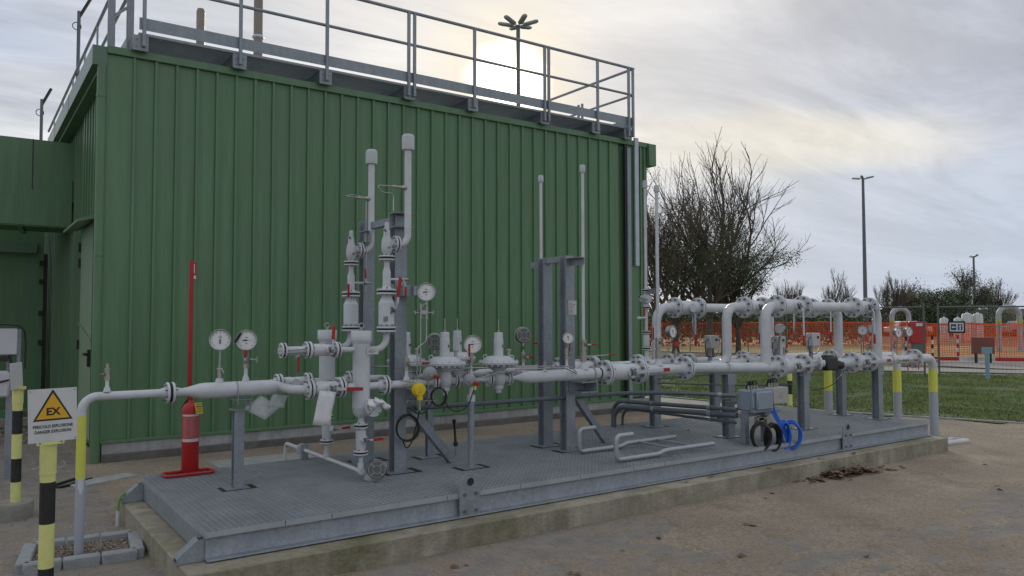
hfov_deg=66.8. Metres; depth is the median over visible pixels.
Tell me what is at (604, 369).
regulator line
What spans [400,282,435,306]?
dial gauge
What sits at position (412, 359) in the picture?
pressure regulator
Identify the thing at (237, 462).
support post
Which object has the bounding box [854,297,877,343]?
ball valve
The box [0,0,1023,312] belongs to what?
sky
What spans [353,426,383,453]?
ball valve
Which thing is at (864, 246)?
lamp mast
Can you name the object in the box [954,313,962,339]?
storage tank
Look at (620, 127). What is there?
roof walkway
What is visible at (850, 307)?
manifold pipe
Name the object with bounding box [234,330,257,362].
dial gauge
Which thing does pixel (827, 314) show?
ball valve
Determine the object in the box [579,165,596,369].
vent pipe
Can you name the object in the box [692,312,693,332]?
spectacle plate
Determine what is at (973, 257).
lamp mast
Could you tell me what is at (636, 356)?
manifold pipe
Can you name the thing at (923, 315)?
fence panel
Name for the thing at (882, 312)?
shrub
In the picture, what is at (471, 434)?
pipe stand
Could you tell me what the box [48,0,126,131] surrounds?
roof railing
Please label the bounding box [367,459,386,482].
dial gauge
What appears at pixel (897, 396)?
outlet pipe
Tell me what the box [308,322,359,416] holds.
filter vessel
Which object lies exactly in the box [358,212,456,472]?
twin column stand
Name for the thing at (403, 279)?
sample valve
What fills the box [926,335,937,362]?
striped bollard
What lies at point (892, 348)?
tap valve
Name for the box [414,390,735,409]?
conduit
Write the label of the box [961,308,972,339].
storage tank
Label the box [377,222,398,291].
relief valve
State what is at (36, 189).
green annex
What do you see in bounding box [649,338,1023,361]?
field
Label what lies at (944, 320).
storage tank
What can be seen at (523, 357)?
tap valve
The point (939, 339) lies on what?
fence panel
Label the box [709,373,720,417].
support post
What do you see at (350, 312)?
isolation valve
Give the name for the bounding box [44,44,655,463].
green building
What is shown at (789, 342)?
barrier net
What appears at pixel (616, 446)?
bent pipes
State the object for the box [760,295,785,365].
manifold pipe
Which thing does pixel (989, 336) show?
barrier net
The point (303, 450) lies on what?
drain pipe
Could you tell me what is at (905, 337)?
striped bollard
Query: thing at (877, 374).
support post
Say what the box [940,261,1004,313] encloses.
evergreen tree
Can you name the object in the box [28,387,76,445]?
warning sign
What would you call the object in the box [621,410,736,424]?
conduit
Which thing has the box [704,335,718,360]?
instrument box
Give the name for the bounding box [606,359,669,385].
ball valve
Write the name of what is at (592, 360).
ball valve
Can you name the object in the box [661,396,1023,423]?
lawn kerb
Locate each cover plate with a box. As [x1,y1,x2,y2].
[67,473,138,487]
[208,452,315,467]
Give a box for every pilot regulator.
[423,366,439,380]
[462,374,478,387]
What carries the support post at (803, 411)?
on the skid platform
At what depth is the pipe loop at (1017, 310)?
39.85 m
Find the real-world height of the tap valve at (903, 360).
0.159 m
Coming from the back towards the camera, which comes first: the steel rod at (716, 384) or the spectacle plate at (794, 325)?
the spectacle plate at (794, 325)
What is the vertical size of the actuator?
0.182 m
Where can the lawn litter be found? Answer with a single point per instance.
(904, 407)
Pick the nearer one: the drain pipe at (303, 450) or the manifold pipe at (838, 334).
the drain pipe at (303, 450)
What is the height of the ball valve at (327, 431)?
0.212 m
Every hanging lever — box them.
[694,314,696,345]
[758,317,759,343]
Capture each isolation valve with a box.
[342,284,359,328]
[377,277,401,328]
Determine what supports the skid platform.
on the concrete pad
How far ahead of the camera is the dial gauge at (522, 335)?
7.60 m
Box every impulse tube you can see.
[371,364,514,366]
[408,365,558,372]
[436,366,576,372]
[467,371,517,381]
[515,367,576,373]
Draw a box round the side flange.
[365,399,381,416]
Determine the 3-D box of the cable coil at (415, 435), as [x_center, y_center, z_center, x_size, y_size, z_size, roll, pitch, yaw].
[-0.872,1.170,6.537,0.206,0.368,0.161,1,-2,-18]
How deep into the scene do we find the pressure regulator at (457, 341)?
7.61 m
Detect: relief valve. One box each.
[342,230,362,293]
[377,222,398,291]
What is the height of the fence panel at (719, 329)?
2.080 m
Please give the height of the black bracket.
0.020 m
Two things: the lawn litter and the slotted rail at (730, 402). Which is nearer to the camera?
the slotted rail at (730, 402)
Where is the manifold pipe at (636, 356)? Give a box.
[594,354,643,363]
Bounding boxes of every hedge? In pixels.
[648,312,871,345]
[649,311,1023,335]
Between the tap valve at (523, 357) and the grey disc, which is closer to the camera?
the grey disc
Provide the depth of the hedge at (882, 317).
81.02 m
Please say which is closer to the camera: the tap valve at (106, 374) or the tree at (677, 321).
the tap valve at (106, 374)
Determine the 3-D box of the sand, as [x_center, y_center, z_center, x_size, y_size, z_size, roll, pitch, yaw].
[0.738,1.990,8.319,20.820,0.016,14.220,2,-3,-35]
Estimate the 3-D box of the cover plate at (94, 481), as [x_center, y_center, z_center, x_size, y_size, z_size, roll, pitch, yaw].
[-4.232,1.993,8.005,0.251,0.034,0.699,-1,-3,29]
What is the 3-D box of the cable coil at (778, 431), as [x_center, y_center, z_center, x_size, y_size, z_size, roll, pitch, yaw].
[2.703,1.522,8.098,0.196,0.372,0.150,0,-2,-13]
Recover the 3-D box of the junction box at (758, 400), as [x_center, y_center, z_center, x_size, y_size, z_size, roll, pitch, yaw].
[2.585,1.188,8.234,0.340,0.246,0.260,2,-3,-35]
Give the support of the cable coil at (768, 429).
hanging from the box stand at (743, 416)
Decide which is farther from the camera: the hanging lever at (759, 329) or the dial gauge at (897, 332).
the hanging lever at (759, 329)
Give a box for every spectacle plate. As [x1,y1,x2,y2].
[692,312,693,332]
[793,314,795,332]
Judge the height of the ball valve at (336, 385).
0.160 m
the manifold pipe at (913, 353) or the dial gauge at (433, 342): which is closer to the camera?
the dial gauge at (433, 342)
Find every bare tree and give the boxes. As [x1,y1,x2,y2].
[647,127,815,355]
[647,167,762,315]
[648,173,785,356]
[773,280,806,298]
[817,269,857,302]
[873,271,913,315]
[983,276,1023,312]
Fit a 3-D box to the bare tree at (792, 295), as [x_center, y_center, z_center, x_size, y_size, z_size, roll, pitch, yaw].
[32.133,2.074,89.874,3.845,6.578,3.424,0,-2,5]
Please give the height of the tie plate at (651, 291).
0.085 m
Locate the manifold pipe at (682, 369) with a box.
[639,357,692,382]
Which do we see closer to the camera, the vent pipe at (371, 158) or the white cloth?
the white cloth
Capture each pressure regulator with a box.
[386,332,424,379]
[424,318,465,394]
[450,318,475,377]
[478,319,518,392]
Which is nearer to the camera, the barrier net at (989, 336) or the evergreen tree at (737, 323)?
the barrier net at (989, 336)
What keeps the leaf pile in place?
on the sand
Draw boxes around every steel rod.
[658,373,713,379]
[658,382,791,385]
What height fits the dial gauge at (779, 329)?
0.427 m
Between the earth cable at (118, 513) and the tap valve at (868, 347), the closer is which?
the earth cable at (118, 513)
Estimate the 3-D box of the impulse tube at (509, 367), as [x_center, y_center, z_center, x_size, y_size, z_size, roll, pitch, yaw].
[-0.006,0.749,7.048,1.553,0.101,0.028,2,-3,-35]
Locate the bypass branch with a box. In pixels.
[277,341,354,358]
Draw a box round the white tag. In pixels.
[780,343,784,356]
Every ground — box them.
[0,332,1023,433]
[661,371,1023,422]
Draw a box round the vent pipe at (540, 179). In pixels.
[533,175,542,364]
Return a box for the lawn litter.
[703,391,1023,419]
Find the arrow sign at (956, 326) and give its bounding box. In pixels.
[948,321,964,332]
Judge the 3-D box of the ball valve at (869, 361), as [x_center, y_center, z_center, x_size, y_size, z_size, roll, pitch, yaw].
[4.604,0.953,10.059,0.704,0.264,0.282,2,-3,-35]
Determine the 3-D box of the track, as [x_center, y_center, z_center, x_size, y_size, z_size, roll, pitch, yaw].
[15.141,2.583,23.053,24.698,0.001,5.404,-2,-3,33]
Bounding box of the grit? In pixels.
[0,416,1023,575]
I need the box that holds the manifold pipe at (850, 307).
[806,296,861,317]
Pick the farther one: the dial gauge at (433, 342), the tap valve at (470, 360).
the dial gauge at (433, 342)
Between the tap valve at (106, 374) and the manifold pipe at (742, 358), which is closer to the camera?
the tap valve at (106, 374)
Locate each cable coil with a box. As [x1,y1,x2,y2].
[395,410,419,447]
[407,385,476,413]
[750,416,772,450]
[763,415,782,451]
[771,404,802,449]
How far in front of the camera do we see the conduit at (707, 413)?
8.76 m
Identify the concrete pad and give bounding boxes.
[117,436,947,575]
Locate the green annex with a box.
[0,135,74,409]
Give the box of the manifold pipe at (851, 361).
[804,352,860,374]
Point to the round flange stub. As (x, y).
(367, 478)
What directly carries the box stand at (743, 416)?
on the skid platform
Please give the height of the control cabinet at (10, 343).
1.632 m
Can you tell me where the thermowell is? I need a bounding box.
[215,364,223,383]
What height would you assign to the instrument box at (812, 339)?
0.470 m
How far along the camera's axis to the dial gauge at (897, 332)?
10.41 m
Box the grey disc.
[350,449,369,465]
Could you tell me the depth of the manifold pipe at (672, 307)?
9.70 m
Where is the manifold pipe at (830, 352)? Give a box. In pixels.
[786,350,838,359]
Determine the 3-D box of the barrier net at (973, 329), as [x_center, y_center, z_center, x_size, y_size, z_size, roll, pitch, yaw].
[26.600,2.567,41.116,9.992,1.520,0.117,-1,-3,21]
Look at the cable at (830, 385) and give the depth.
9.40 m
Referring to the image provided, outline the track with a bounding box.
[860,367,1023,375]
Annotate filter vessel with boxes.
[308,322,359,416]
[341,323,395,426]
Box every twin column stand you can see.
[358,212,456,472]
[531,255,608,450]
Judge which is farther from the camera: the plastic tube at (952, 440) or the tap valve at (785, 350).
the plastic tube at (952, 440)
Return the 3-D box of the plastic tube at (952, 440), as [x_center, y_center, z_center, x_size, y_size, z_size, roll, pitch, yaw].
[5.721,2.040,10.275,0.854,0.068,0.231,1,-3,-28]
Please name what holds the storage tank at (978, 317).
on the ground at (696, 354)
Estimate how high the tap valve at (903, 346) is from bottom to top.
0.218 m
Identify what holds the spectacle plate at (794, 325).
hanging from the manifold pipe at (814, 314)
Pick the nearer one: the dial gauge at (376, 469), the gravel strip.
the dial gauge at (376, 469)
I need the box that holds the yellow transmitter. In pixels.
[411,382,425,409]
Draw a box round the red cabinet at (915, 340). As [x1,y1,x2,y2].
[908,321,926,353]
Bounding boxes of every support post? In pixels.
[228,381,250,487]
[649,375,661,426]
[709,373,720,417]
[721,373,735,436]
[797,371,810,428]
[835,369,847,414]
[871,365,883,418]
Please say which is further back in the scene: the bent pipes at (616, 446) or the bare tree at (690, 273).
the bare tree at (690, 273)
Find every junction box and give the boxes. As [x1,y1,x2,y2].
[737,388,773,412]
[765,386,787,403]
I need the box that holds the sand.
[0,387,1023,575]
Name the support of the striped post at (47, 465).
on the sand
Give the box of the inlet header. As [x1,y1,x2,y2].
[171,374,312,402]
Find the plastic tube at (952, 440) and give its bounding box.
[948,437,969,444]
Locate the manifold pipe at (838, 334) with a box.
[831,299,842,356]
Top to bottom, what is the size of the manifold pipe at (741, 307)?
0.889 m
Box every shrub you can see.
[869,305,914,334]
[899,288,973,335]
[953,303,1023,335]
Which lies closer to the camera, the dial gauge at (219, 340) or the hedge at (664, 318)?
the dial gauge at (219, 340)
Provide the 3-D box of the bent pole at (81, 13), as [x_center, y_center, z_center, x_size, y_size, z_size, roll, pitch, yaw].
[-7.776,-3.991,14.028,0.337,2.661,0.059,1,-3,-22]
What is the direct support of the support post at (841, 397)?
on the skid platform
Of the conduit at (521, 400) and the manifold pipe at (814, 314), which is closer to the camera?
the conduit at (521, 400)
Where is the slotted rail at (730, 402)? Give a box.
[717,397,736,418]
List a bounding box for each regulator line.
[349,357,559,381]
[385,360,612,394]
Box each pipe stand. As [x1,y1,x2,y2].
[425,385,433,456]
[467,387,474,466]
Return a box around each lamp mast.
[498,14,537,105]
[852,175,873,340]
[968,254,978,313]
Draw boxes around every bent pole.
[36,88,52,139]
[72,0,91,77]
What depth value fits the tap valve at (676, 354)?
8.39 m
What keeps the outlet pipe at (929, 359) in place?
on the paving
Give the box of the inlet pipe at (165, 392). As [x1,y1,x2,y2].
[74,382,171,554]
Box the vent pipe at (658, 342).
[654,185,670,365]
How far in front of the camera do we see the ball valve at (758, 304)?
9.68 m
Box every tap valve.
[100,363,110,391]
[242,350,248,381]
[403,354,429,380]
[467,344,473,374]
[520,352,533,371]
[564,344,571,368]
[673,349,682,363]
[783,343,788,358]
[866,340,871,350]
[891,340,895,355]
[898,358,909,369]
[901,340,906,355]
[909,358,919,369]
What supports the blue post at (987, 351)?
on the lawn ground at (868, 393)
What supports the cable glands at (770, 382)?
on the junction box at (780, 394)
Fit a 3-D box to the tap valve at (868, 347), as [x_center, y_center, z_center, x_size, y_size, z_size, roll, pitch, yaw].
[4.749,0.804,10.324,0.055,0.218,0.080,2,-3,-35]
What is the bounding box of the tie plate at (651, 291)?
[648,288,654,293]
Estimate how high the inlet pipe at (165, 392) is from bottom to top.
1.243 m
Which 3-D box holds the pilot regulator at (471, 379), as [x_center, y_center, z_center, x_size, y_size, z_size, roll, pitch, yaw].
[-0.378,0.800,6.720,0.121,0.121,0.214,2,-3,-35]
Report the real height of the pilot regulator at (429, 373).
0.121 m
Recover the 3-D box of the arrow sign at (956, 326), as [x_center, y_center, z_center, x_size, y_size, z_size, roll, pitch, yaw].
[12.351,1.086,21.554,0.420,0.330,0.024,-1,-3,22]
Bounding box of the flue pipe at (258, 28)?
[252,0,263,55]
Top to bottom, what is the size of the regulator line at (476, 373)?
0.260 m
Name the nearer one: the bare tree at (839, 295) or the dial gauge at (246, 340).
the dial gauge at (246, 340)
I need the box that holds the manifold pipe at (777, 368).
[685,355,786,379]
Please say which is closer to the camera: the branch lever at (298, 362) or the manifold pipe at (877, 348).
the branch lever at (298, 362)
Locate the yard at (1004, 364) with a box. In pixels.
[922,360,1023,369]
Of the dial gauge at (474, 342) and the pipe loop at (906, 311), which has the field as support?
the pipe loop at (906, 311)
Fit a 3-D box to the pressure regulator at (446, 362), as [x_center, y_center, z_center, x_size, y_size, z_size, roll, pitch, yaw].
[-0.584,0.596,6.734,0.366,0.665,0.366,2,-3,-35]
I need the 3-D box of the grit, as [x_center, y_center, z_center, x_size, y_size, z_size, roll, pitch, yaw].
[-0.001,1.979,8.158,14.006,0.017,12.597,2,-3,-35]
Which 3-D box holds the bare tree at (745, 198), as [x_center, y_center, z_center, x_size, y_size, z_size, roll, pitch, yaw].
[10.337,-2.383,36.925,7.962,11.243,8.653,-1,-3,27]
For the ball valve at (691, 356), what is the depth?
9.89 m
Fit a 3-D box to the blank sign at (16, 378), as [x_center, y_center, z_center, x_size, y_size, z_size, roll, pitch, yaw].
[-4.146,0.737,6.493,0.020,0.220,0.227,0,-2,-10]
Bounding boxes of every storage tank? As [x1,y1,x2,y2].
[940,313,948,338]
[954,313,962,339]
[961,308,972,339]
[973,309,983,337]
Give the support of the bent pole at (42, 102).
attached to the green annex
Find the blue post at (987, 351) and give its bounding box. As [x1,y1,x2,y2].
[982,347,992,379]
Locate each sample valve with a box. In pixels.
[355,269,371,284]
[391,278,408,296]
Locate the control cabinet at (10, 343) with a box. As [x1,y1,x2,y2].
[0,323,26,478]
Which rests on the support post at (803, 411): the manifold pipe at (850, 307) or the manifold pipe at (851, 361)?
the manifold pipe at (851, 361)
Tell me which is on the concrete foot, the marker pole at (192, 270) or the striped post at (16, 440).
the striped post at (16, 440)
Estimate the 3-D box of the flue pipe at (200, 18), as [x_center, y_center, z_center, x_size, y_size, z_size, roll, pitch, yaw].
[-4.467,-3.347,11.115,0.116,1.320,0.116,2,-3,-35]
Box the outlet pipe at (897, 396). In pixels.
[830,349,901,418]
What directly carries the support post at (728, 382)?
on the skid platform
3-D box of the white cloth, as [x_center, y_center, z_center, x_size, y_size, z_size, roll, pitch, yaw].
[-1.062,0.922,6.144,0.195,0.119,0.114,2,-3,-35]
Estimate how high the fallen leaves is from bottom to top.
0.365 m
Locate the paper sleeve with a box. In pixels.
[313,391,335,425]
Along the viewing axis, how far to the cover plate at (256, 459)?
9.13 m
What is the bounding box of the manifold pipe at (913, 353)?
[870,349,922,370]
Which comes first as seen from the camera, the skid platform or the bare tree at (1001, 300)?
the skid platform
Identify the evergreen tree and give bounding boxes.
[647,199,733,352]
[684,236,791,354]
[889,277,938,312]
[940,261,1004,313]
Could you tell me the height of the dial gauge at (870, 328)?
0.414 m
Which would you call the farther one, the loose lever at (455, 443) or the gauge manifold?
the loose lever at (455, 443)
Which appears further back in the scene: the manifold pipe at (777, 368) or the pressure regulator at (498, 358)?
the manifold pipe at (777, 368)
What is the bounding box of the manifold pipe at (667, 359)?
[639,354,674,364]
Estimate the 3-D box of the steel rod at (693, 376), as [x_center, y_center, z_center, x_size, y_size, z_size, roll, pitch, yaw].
[2.237,1.119,9.843,1.250,0.020,0.020,2,-3,-43]
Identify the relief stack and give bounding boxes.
[637,180,653,360]
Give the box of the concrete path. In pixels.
[645,396,739,415]
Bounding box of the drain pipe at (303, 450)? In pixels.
[283,441,367,474]
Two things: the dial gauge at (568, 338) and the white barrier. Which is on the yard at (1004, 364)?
the white barrier
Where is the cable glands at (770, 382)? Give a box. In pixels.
[766,378,777,386]
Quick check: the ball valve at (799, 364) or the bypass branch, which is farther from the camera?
the ball valve at (799, 364)
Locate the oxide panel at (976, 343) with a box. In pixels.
[971,338,994,362]
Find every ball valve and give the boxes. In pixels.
[278,373,310,392]
[308,325,339,357]
[309,378,362,399]
[320,417,349,441]
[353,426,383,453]
[575,354,614,368]
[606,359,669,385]
[671,353,695,362]
[676,297,705,317]
[746,297,767,317]
[746,353,764,373]
[777,354,818,377]
[778,295,811,345]
[813,298,834,340]
[853,351,890,372]
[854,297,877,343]
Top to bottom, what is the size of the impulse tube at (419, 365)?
0.072 m
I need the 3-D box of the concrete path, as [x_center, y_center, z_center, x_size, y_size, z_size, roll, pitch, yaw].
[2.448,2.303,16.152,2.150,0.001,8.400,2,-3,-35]
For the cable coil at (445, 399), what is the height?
0.233 m
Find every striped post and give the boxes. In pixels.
[10,386,25,502]
[31,444,64,575]
[787,373,792,406]
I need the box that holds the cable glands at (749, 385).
[745,380,757,389]
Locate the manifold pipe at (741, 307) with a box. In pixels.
[706,297,751,362]
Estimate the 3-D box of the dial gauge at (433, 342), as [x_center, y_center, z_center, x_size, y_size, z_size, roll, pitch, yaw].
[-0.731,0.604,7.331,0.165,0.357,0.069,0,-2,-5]
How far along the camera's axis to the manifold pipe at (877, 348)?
10.19 m
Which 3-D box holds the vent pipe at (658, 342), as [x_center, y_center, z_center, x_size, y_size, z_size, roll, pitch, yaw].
[1.598,-0.139,8.279,0.193,1.930,0.105,0,-2,-1]
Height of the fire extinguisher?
0.676 m
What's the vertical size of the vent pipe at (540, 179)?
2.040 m
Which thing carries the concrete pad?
on the paving
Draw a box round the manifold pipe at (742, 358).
[729,354,750,373]
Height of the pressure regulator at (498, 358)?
0.665 m
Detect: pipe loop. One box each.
[889,306,910,351]
[996,305,1022,351]
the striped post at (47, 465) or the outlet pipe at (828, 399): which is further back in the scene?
the outlet pipe at (828, 399)
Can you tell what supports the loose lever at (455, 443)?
on the skid platform
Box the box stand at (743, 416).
[738,409,780,443]
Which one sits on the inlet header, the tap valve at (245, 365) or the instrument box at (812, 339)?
the tap valve at (245, 365)
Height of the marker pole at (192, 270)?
1.790 m
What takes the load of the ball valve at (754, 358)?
attached to the manifold pipe at (830, 352)
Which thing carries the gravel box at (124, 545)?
on the sand
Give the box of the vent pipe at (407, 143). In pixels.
[378,134,413,252]
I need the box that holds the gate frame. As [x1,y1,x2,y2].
[107,0,133,48]
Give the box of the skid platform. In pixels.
[120,406,931,565]
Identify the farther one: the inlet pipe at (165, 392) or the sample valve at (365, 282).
the sample valve at (365, 282)
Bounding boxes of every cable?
[116,492,126,525]
[810,370,843,390]
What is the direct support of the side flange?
attached to the filter vessel at (361, 339)
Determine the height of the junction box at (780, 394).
0.170 m
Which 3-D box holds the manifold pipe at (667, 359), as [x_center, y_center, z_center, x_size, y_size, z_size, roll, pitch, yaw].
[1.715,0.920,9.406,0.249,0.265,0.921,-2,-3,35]
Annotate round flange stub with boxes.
[364,475,373,480]
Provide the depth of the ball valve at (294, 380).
6.63 m
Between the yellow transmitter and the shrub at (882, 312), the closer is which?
the yellow transmitter
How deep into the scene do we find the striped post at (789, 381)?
14.48 m
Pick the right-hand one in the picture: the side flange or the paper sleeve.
the side flange
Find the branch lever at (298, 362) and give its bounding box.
[295,355,299,372]
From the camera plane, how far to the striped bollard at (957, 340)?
30.74 m
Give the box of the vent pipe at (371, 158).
[345,149,376,330]
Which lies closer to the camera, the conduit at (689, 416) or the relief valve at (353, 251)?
the relief valve at (353, 251)
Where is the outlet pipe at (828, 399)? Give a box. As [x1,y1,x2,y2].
[691,350,832,410]
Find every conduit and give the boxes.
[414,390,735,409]
[611,399,738,417]
[611,405,737,427]
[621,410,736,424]
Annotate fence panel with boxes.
[655,305,783,356]
[785,303,925,376]
[937,303,1023,376]
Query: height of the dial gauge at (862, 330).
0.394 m
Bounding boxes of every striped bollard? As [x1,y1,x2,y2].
[901,336,906,365]
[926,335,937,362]
[956,335,958,356]
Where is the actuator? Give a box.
[817,355,844,370]
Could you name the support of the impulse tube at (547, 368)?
attached to the regulator line at (604, 369)
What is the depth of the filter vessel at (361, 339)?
6.22 m
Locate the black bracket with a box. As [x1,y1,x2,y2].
[56,477,92,487]
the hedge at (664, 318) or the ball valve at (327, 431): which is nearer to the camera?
the ball valve at (327, 431)
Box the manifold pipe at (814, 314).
[765,297,818,317]
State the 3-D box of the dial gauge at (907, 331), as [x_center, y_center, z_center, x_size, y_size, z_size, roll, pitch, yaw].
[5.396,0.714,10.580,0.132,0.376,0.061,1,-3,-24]
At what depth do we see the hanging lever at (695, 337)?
9.82 m
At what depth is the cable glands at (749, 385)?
8.23 m
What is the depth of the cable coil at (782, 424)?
8.20 m
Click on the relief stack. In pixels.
(645, 298)
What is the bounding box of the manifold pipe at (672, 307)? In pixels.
[652,297,681,358]
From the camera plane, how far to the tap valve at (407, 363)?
6.50 m
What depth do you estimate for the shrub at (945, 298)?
78.49 m
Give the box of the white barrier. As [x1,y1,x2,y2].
[934,357,1023,360]
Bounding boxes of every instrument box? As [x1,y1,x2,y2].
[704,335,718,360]
[771,336,785,355]
[806,333,819,359]
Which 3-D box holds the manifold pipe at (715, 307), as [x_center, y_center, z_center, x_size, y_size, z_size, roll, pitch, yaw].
[3.054,0.559,10.533,1.547,0.832,0.264,2,-3,-35]
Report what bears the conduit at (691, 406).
on the skid platform
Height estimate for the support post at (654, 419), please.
0.688 m
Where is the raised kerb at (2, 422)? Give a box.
[0,417,27,428]
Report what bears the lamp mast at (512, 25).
on the ground at (696, 354)
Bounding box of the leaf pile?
[794,462,897,482]
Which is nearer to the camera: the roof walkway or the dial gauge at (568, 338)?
the dial gauge at (568, 338)
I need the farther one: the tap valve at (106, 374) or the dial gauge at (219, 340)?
the dial gauge at (219, 340)
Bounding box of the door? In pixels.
[76,223,92,439]
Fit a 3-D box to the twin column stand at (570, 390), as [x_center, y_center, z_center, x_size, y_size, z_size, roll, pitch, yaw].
[0.692,0.667,8.078,0.739,1.954,0.880,2,-3,-35]
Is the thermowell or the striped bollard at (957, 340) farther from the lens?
the striped bollard at (957, 340)
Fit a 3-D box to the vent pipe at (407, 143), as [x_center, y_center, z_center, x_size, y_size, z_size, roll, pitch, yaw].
[-0.975,-0.803,6.516,0.332,1.014,0.140,2,-3,-35]
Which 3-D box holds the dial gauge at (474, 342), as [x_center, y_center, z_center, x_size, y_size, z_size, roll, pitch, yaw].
[-0.349,0.525,6.893,0.165,0.217,0.051,0,-2,-5]
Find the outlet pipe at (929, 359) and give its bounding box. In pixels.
[916,349,938,435]
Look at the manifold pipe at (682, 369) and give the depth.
8.36 m
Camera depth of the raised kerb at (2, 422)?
12.09 m
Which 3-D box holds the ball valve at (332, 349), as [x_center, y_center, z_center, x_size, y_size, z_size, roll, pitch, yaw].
[-1.474,0.423,6.076,0.246,0.262,0.185,2,-3,-35]
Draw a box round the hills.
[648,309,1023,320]
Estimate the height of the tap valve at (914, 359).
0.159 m
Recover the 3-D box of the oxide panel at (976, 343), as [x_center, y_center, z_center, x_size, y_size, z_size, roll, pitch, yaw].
[17.989,2.386,29.637,0.834,0.980,0.113,0,-2,5]
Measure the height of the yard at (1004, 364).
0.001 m
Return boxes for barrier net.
[648,321,863,351]
[862,321,926,352]
[925,322,1023,356]
[926,322,1023,346]
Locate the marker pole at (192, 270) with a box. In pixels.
[187,260,196,401]
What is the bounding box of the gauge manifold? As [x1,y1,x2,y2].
[400,304,433,385]
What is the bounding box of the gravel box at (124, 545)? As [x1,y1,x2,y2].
[14,529,144,575]
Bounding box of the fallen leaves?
[450,429,1021,574]
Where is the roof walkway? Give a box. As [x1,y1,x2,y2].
[125,0,634,139]
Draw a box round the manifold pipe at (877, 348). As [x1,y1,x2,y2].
[869,297,881,358]
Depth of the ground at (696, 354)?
41.53 m
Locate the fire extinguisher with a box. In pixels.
[162,398,214,477]
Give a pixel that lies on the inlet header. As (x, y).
(275, 385)
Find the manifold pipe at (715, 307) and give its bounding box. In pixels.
[700,298,773,355]
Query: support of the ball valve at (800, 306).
attached to the manifold pipe at (775, 306)
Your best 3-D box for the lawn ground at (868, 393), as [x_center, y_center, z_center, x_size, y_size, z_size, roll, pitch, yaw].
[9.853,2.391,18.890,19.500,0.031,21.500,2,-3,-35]
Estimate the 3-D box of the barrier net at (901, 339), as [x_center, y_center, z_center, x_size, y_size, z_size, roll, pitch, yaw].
[18.367,2.387,37.250,0.260,1.600,5.101,0,-2,-6]
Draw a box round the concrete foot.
[0,498,33,521]
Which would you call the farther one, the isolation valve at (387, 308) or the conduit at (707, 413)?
the conduit at (707, 413)
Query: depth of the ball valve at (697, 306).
9.96 m
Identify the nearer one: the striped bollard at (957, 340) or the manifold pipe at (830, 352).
the manifold pipe at (830, 352)
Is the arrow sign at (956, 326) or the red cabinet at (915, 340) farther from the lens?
the red cabinet at (915, 340)
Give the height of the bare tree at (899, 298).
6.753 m
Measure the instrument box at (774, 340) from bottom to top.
0.440 m
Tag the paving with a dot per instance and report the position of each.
(65, 499)
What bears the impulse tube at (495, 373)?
attached to the pilot regulator at (471, 379)
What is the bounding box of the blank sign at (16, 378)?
[10,362,22,389]
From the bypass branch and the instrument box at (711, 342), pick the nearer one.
the bypass branch
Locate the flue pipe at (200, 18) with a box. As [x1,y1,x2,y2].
[196,8,204,44]
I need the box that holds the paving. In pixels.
[0,434,1023,575]
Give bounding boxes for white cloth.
[366,397,390,411]
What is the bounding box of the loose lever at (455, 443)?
[452,419,457,455]
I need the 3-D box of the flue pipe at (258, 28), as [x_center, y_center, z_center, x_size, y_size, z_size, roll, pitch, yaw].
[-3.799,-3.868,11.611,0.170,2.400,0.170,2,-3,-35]
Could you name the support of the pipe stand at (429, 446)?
on the skid platform
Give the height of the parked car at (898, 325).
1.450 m
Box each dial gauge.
[209,329,230,363]
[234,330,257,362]
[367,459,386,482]
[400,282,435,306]
[426,333,439,356]
[463,335,481,356]
[515,327,530,350]
[562,332,573,347]
[665,325,678,350]
[774,324,784,354]
[858,326,867,352]
[868,324,871,351]
[892,327,901,354]
[903,327,912,353]
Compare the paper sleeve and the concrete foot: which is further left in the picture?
the concrete foot
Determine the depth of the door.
10.44 m
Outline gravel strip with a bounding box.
[0,428,27,444]
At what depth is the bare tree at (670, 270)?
33.77 m
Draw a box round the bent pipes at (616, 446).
[577,425,714,461]
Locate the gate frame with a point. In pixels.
(113, 13)
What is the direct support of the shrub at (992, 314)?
on the ground at (696, 354)
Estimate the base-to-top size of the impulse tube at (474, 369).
0.067 m

